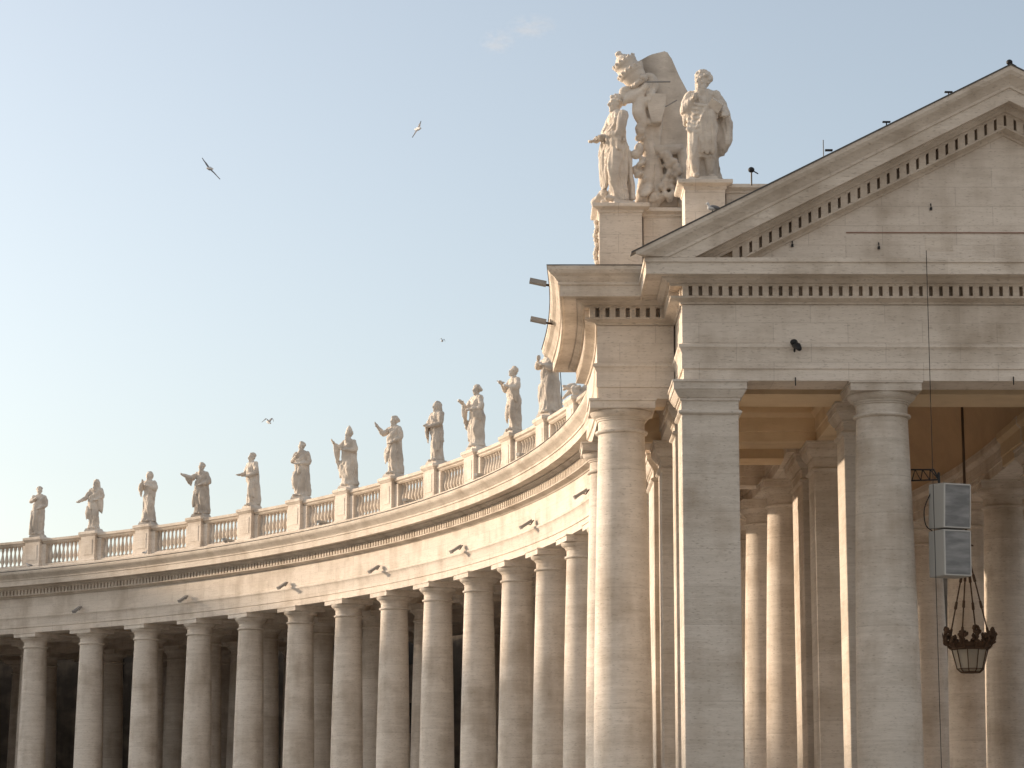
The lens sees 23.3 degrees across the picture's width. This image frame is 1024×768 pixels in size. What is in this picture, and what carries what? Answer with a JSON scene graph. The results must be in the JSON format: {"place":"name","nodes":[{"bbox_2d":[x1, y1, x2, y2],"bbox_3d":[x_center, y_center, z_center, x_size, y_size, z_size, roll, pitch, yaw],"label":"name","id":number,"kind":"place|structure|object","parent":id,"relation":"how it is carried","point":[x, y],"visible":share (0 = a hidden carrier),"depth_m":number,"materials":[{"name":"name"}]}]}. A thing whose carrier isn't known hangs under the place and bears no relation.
{"place":"outdoors","nodes":[
{"label":"outdoors","id":0,"kind":"place"},
{"bbox_2d":[202,158,219,178],"bbox_3d":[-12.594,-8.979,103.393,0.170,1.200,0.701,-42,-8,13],"label":"gull","id":1,"kind":"object","parent":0,"point":[209,168],"visible":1,"depth_m":103.29,"materials":[{"name":"grey"}]},
{"bbox_2d":[412,121,420,137],"bbox_3d":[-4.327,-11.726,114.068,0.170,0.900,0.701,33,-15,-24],"label":"gull","id":2,"kind":"object","parent":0,"point":[418,128],"visible":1,"depth_m":113.95,"materials":[{"name":"grey"}]},
{"bbox_2d":[0,578,947,767],"bbox_3d":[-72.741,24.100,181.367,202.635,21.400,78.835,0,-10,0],"label":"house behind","id":3,"kind":"structure","parent":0,"point":[67,677],"depth_m":200.01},
{"bbox_2d":[409,703,411,732],"bbox_3d":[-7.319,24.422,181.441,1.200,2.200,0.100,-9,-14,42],"label":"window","id":4,"kind":"structure","parent":3,"relation":"in","point":[410,704],"depth_m":181.52,"materials":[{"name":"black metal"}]},
{"bbox_2d":[408,642,413,664],"bbox_3d":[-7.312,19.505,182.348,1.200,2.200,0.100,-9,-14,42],"label":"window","id":5,"kind":"structure","parent":3,"relation":"in","point":[410,645],"depth_m":182.32,"materials":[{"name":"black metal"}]},
{"bbox_2d":[0,0,1023,566],"label":"sky","id":6,"kind":"structure","parent":0,"point":[156,308],"materials":[{"name":"blue"}]},
{"label":"ground","id":7,"kind":"structure","parent":0,"visible":0},
{"bbox_2d":[0,390,1023,767],"bbox_3d":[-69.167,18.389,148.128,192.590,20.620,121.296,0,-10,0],"label":"curved colonnade","id":8,"kind":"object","parent":7,"relation":"on","point":[336,624],"visible":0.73,"depth_m":135.26,"materials":[{"name":"stone"}]},
{"bbox_2d":[72,606,81,612],"bbox_3d":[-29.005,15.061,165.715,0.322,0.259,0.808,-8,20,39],"label":"floodlight","id":9,"kind":"object","parent":8,"relation":"attached to","point":[75,610],"visible":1,"depth_m":165.54,"materials":[{"name":"grey paint"}]},
{"bbox_2d":[177,595,187,602],"bbox_3d":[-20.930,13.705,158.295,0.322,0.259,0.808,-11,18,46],"label":"floodlight","id":10,"kind":"object","parent":8,"relation":"attached to","point":[180,600],"visible":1,"depth_m":158.14,"materials":[{"name":"grey metal"}]},
{"bbox_2d":[222,538,234,542],"bbox_3d":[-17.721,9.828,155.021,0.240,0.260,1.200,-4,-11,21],"label":"cornice floodlight","id":11,"kind":"object","parent":8,"relation":"on","point":[226,540],"visible":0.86,"depth_m":154.69,"materials":[{"name":"grey metal"}]},
{"bbox_2d":[276,582,287,589],"bbox_3d":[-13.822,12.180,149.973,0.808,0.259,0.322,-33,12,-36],"label":"floodlight","id":12,"kind":"object","parent":8,"relation":"attached to","point":[282,585],"visible":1,"depth_m":149.82,"materials":[{"name":"grey metal"}]},
{"bbox_2d":[0,391,585,569],"bbox_3d":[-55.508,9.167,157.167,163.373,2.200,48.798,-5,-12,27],"label":"roof balustrade","id":13,"kind":"object","parent":8,"relation":"on","point":[392,491],"visible":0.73,"depth_m":150.82,"materials":[{"name":"stone"}]},
{"bbox_2d":[29,486,47,536],"bbox_3d":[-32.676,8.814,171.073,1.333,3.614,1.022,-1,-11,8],"label":"statue","id":14,"kind":"object","parent":13,"relation":"on","point":[39,500],"visible":1,"depth_m":170.81,"materials":[{"name":"stone"}]},
{"bbox_2d":[76,479,104,530],"bbox_3d":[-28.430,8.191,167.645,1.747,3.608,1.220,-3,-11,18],"label":"statue","id":15,"kind":"object","parent":13,"relation":"on","point":[94,496],"visible":1,"depth_m":167.45,"materials":[{"name":"stone"}]},
{"bbox_2d":[138,471,157,524],"bbox_3d":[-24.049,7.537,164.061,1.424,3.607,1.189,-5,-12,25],"label":"statue","id":16,"kind":"object","parent":13,"relation":"on","point":[149,486],"visible":1,"depth_m":163.78,"materials":[{"name":"stone"}]},
{"bbox_2d":[180,462,210,516],"bbox_3d":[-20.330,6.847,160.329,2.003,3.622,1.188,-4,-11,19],"label":"statue","id":17,"kind":"object","parent":13,"relation":"on","point":[201,498],"visible":1,"depth_m":159.96,"materials":[{"name":"stone"}]},
{"bbox_2d":[236,452,261,508],"bbox_3d":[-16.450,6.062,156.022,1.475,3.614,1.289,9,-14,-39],"label":"statue","id":18,"kind":"object","parent":13,"relation":"on","point":[250,473],"visible":1,"depth_m":155.75,"materials":[{"name":"stone"}]},
{"bbox_2d":[290,441,311,499],"bbox_3d":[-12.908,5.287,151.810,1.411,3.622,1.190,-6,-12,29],"label":"statue","id":19,"kind":"object","parent":13,"relation":"on","point":[301,460],"visible":1,"depth_m":151.50,"materials":[{"name":"stone"}]},
{"bbox_2d":[331,425,359,488],"bbox_3d":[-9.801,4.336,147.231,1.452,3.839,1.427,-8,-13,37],"label":"statue","id":20,"kind":"object","parent":13,"relation":"on","point":[347,466],"visible":1,"depth_m":147.00,"materials":[{"name":"stone"}]},
{"bbox_2d":[374,415,403,477],"bbox_3d":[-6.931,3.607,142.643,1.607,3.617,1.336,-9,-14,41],"label":"statue","id":21,"kind":"object","parent":13,"relation":"on","point":[393,455],"visible":1,"depth_m":142.29,"materials":[{"name":"stone"}]},
{"bbox_2d":[423,401,446,464],"bbox_3d":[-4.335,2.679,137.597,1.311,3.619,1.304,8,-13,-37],"label":"statue","id":22,"kind":"object","parent":13,"relation":"on","point":[433,425],"visible":1,"depth_m":137.34,"materials":[{"name":"stone"}]},
{"bbox_2d":[458,384,487,449],"bbox_3d":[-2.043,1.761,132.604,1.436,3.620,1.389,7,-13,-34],"label":"statue","id":23,"kind":"object","parent":13,"relation":"on","point":[474,424],"visible":1,"depth_m":132.35,"materials":[{"name":"stone"}]},
{"bbox_2d":[497,366,522,434],"bbox_3d":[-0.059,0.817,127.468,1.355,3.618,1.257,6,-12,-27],"label":"statue","id":24,"kind":"object","parent":13,"relation":"on","point":[510,389],"visible":1,"depth_m":127.17,"materials":[{"name":"stone"}]},
{"bbox_2d":[535,355,562,417],"bbox_3d":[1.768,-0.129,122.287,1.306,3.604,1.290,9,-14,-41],"label":"statue","id":25,"kind":"object","parent":13,"relation":"on","point":[549,397],"visible":0.85,"depth_m":121.95,"materials":[{"name":"stone"}]},
{"bbox_2d":[562,383,586,398],"bbox_3d":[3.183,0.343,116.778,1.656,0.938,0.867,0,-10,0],"label":"carved trophy","id":26,"kind":"object","parent":13,"relation":"on","point":[573,388],"visible":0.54,"depth_m":116.66,"materials":[{"name":"stone"}]},
{"bbox_2d":[317,520,330,524],"bbox_3d":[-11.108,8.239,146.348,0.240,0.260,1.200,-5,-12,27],"label":"cornice floodlight","id":27,"kind":"object","parent":8,"relation":"on","point":[320,522],"visible":0.69,"depth_m":146.04,"materials":[{"name":"grey paint"}]},
{"bbox_2d":[368,565,379,573],"bbox_3d":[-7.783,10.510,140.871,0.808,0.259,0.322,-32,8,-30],"label":"floodlight","id":28,"kind":"object","parent":8,"relation":"attached to","point":[376,567],"visible":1,"depth_m":140.73,"materials":[{"name":"grey metal"}]},
{"bbox_2d":[402,498,416,503],"bbox_3d":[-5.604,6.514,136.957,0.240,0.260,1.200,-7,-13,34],"label":"cornice floodlight","id":29,"kind":"object","parent":8,"relation":"on","point":[406,500],"visible":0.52,"depth_m":136.66,"materials":[{"name":"grey paint"}]},
{"bbox_2d":[449,545,462,553],"bbox_3d":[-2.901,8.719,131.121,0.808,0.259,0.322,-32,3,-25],"label":"floodlight","id":30,"kind":"object","parent":8,"relation":"attached to","point":[455,549],"visible":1,"depth_m":130.99,"materials":[{"name":"grey metal"}]},
{"bbox_2d":[474,473,485,477],"bbox_3d":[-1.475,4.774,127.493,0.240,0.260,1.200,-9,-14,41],"label":"cornice floodlight","id":31,"kind":"object","parent":8,"relation":"on","point":[478,475],"visible":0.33,"depth_m":127.12,"materials":[{"name":"grey paint"}]},
{"bbox_2d":[519,519,533,529],"bbox_3d":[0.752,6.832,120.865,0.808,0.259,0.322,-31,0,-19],"label":"floodlight","id":32,"kind":"object","parent":8,"relation":"attached to","point":[526,524],"visible":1,"depth_m":120.74,"materials":[{"name":"grey metal"}]},
{"bbox_2d":[573,488,588,499],"bbox_3d":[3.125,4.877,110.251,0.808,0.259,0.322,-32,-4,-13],"label":"floodlight","id":33,"kind":"object","parent":8,"relation":"attached to","point":[576,496],"visible":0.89,"depth_m":110.12,"materials":[{"name":"grey metal"}]},
{"bbox_2d":[541,64,1023,767],"bbox_3d":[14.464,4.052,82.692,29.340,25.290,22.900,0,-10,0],"label":"pedimented pavilion","id":34,"kind":"structure","parent":7,"relation":"on","point":[671,334],"depth_m":77.00,"materials":[{"name":"stone"}]},
{"bbox_2d":[529,278,549,286],"bbox_3d":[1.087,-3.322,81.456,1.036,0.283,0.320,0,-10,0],"label":"eaves floodlight","id":35,"kind":"object","parent":34,"relation":"attached to","point":[538,282],"visible":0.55,"depth_m":81.31,"materials":[{"name":"grey paint"}]},
{"bbox_2d":[530,316,552,324],"bbox_3d":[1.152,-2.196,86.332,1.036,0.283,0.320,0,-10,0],"label":"eaves floodlight","id":36,"kind":"object","parent":34,"relation":"attached to","point":[538,320],"visible":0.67,"depth_m":86.19,"materials":[{"name":"grey paint"}]},
{"bbox_2d":[588,93,635,204],"bbox_3d":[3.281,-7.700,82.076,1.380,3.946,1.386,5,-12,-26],"label":"statue","id":37,"kind":"object","parent":34,"relation":"on","point":[615,166],"visible":0.99,"depth_m":81.74,"materials":[{"name":"stone"}]},
{"bbox_2d":[612,51,687,207],"bbox_3d":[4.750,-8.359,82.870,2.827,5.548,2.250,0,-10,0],"label":"stone coat of arms","id":38,"kind":"object","parent":34,"relation":"on","point":[653,91],"visible":0.85,"depth_m":82.16},
{"bbox_2d":[680,69,732,178],"bbox_3d":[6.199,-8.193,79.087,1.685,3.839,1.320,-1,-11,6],"label":"statue","id":39,"kind":"object","parent":34,"relation":"on","point":[705,114],"visible":0.98,"depth_m":78.81,"materials":[{"name":"stone"}]},
{"bbox_2d":[706,202,719,210],"bbox_3d":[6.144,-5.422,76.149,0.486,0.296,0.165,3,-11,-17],"label":"perched gull","id":40,"kind":"object","parent":34,"relation":"on","point":[712,207],"visible":1,"depth_m":76.09,"materials":[{"name":"grey"}]},
{"bbox_2d":[748,167,757,185],"bbox_3d":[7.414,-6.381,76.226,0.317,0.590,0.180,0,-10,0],"label":"roof fitting","id":41,"kind":"object","parent":34,"relation":"on","point":[751,170],"visible":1,"depth_m":76.20,"materials":[{"name":"black metal"}]},
{"bbox_2d":[790,339,801,351],"bbox_3d":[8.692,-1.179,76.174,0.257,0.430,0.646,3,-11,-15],"label":"security camera","id":42,"kind":"object","parent":34,"relation":"attached to","point":[795,344],"visible":1,"depth_m":76.03,"materials":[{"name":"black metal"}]},
{"bbox_2d":[823,140,832,155],"bbox_3d":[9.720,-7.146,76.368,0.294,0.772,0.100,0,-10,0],"label":"roof fitting","id":43,"kind":"object","parent":34,"relation":"on","point":[828,150],"visible":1,"depth_m":76.35,"materials":[{"name":"black metal"}]},
{"bbox_2d":[911,469,939,482],"bbox_3d":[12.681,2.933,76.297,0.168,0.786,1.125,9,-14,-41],"label":"truss bracket","id":44,"kind":"object","parent":34,"relation":"attached to","point":[937,475],"visible":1,"depth_m":76.22,"materials":[{"name":"black metal"}]},
{"bbox_2d":[923,483,971,578],"bbox_3d":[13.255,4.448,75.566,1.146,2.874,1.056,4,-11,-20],"label":"loudspeaker stack","id":45,"kind":"object","parent":44,"relation":"hanging from","point":[950,513],"visible":1,"depth_m":75.25,"materials":[{"name":"grey metal"}]},
{"bbox_2d":[926,251,941,767],"bbox_3d":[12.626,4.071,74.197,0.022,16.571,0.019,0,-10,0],"label":"hanging cable","id":46,"kind":"object","parent":34,"relation":"hanging from","point":[933,509],"visible":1,"depth_m":74.26,"materials":[{"name":"black metal"}]},
{"bbox_2d":[942,407,997,673],"bbox_3d":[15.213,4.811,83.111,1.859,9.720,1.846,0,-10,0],"label":"hanging lantern","id":47,"kind":"object","parent":34,"relation":"hanging from","point":[970,657],"visible":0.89,"depth_m":82.01,"materials":[{"name":"grey metal"}]},
{"bbox_2d":[1006,59,1015,65],"bbox_3d":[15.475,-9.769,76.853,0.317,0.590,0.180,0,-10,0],"label":"roof fitting","id":48,"kind":"object","parent":34,"relation":"on","point":[1009,61],"visible":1,"depth_m":76.83,"materials":[{"name":"black metal"}]}
]}

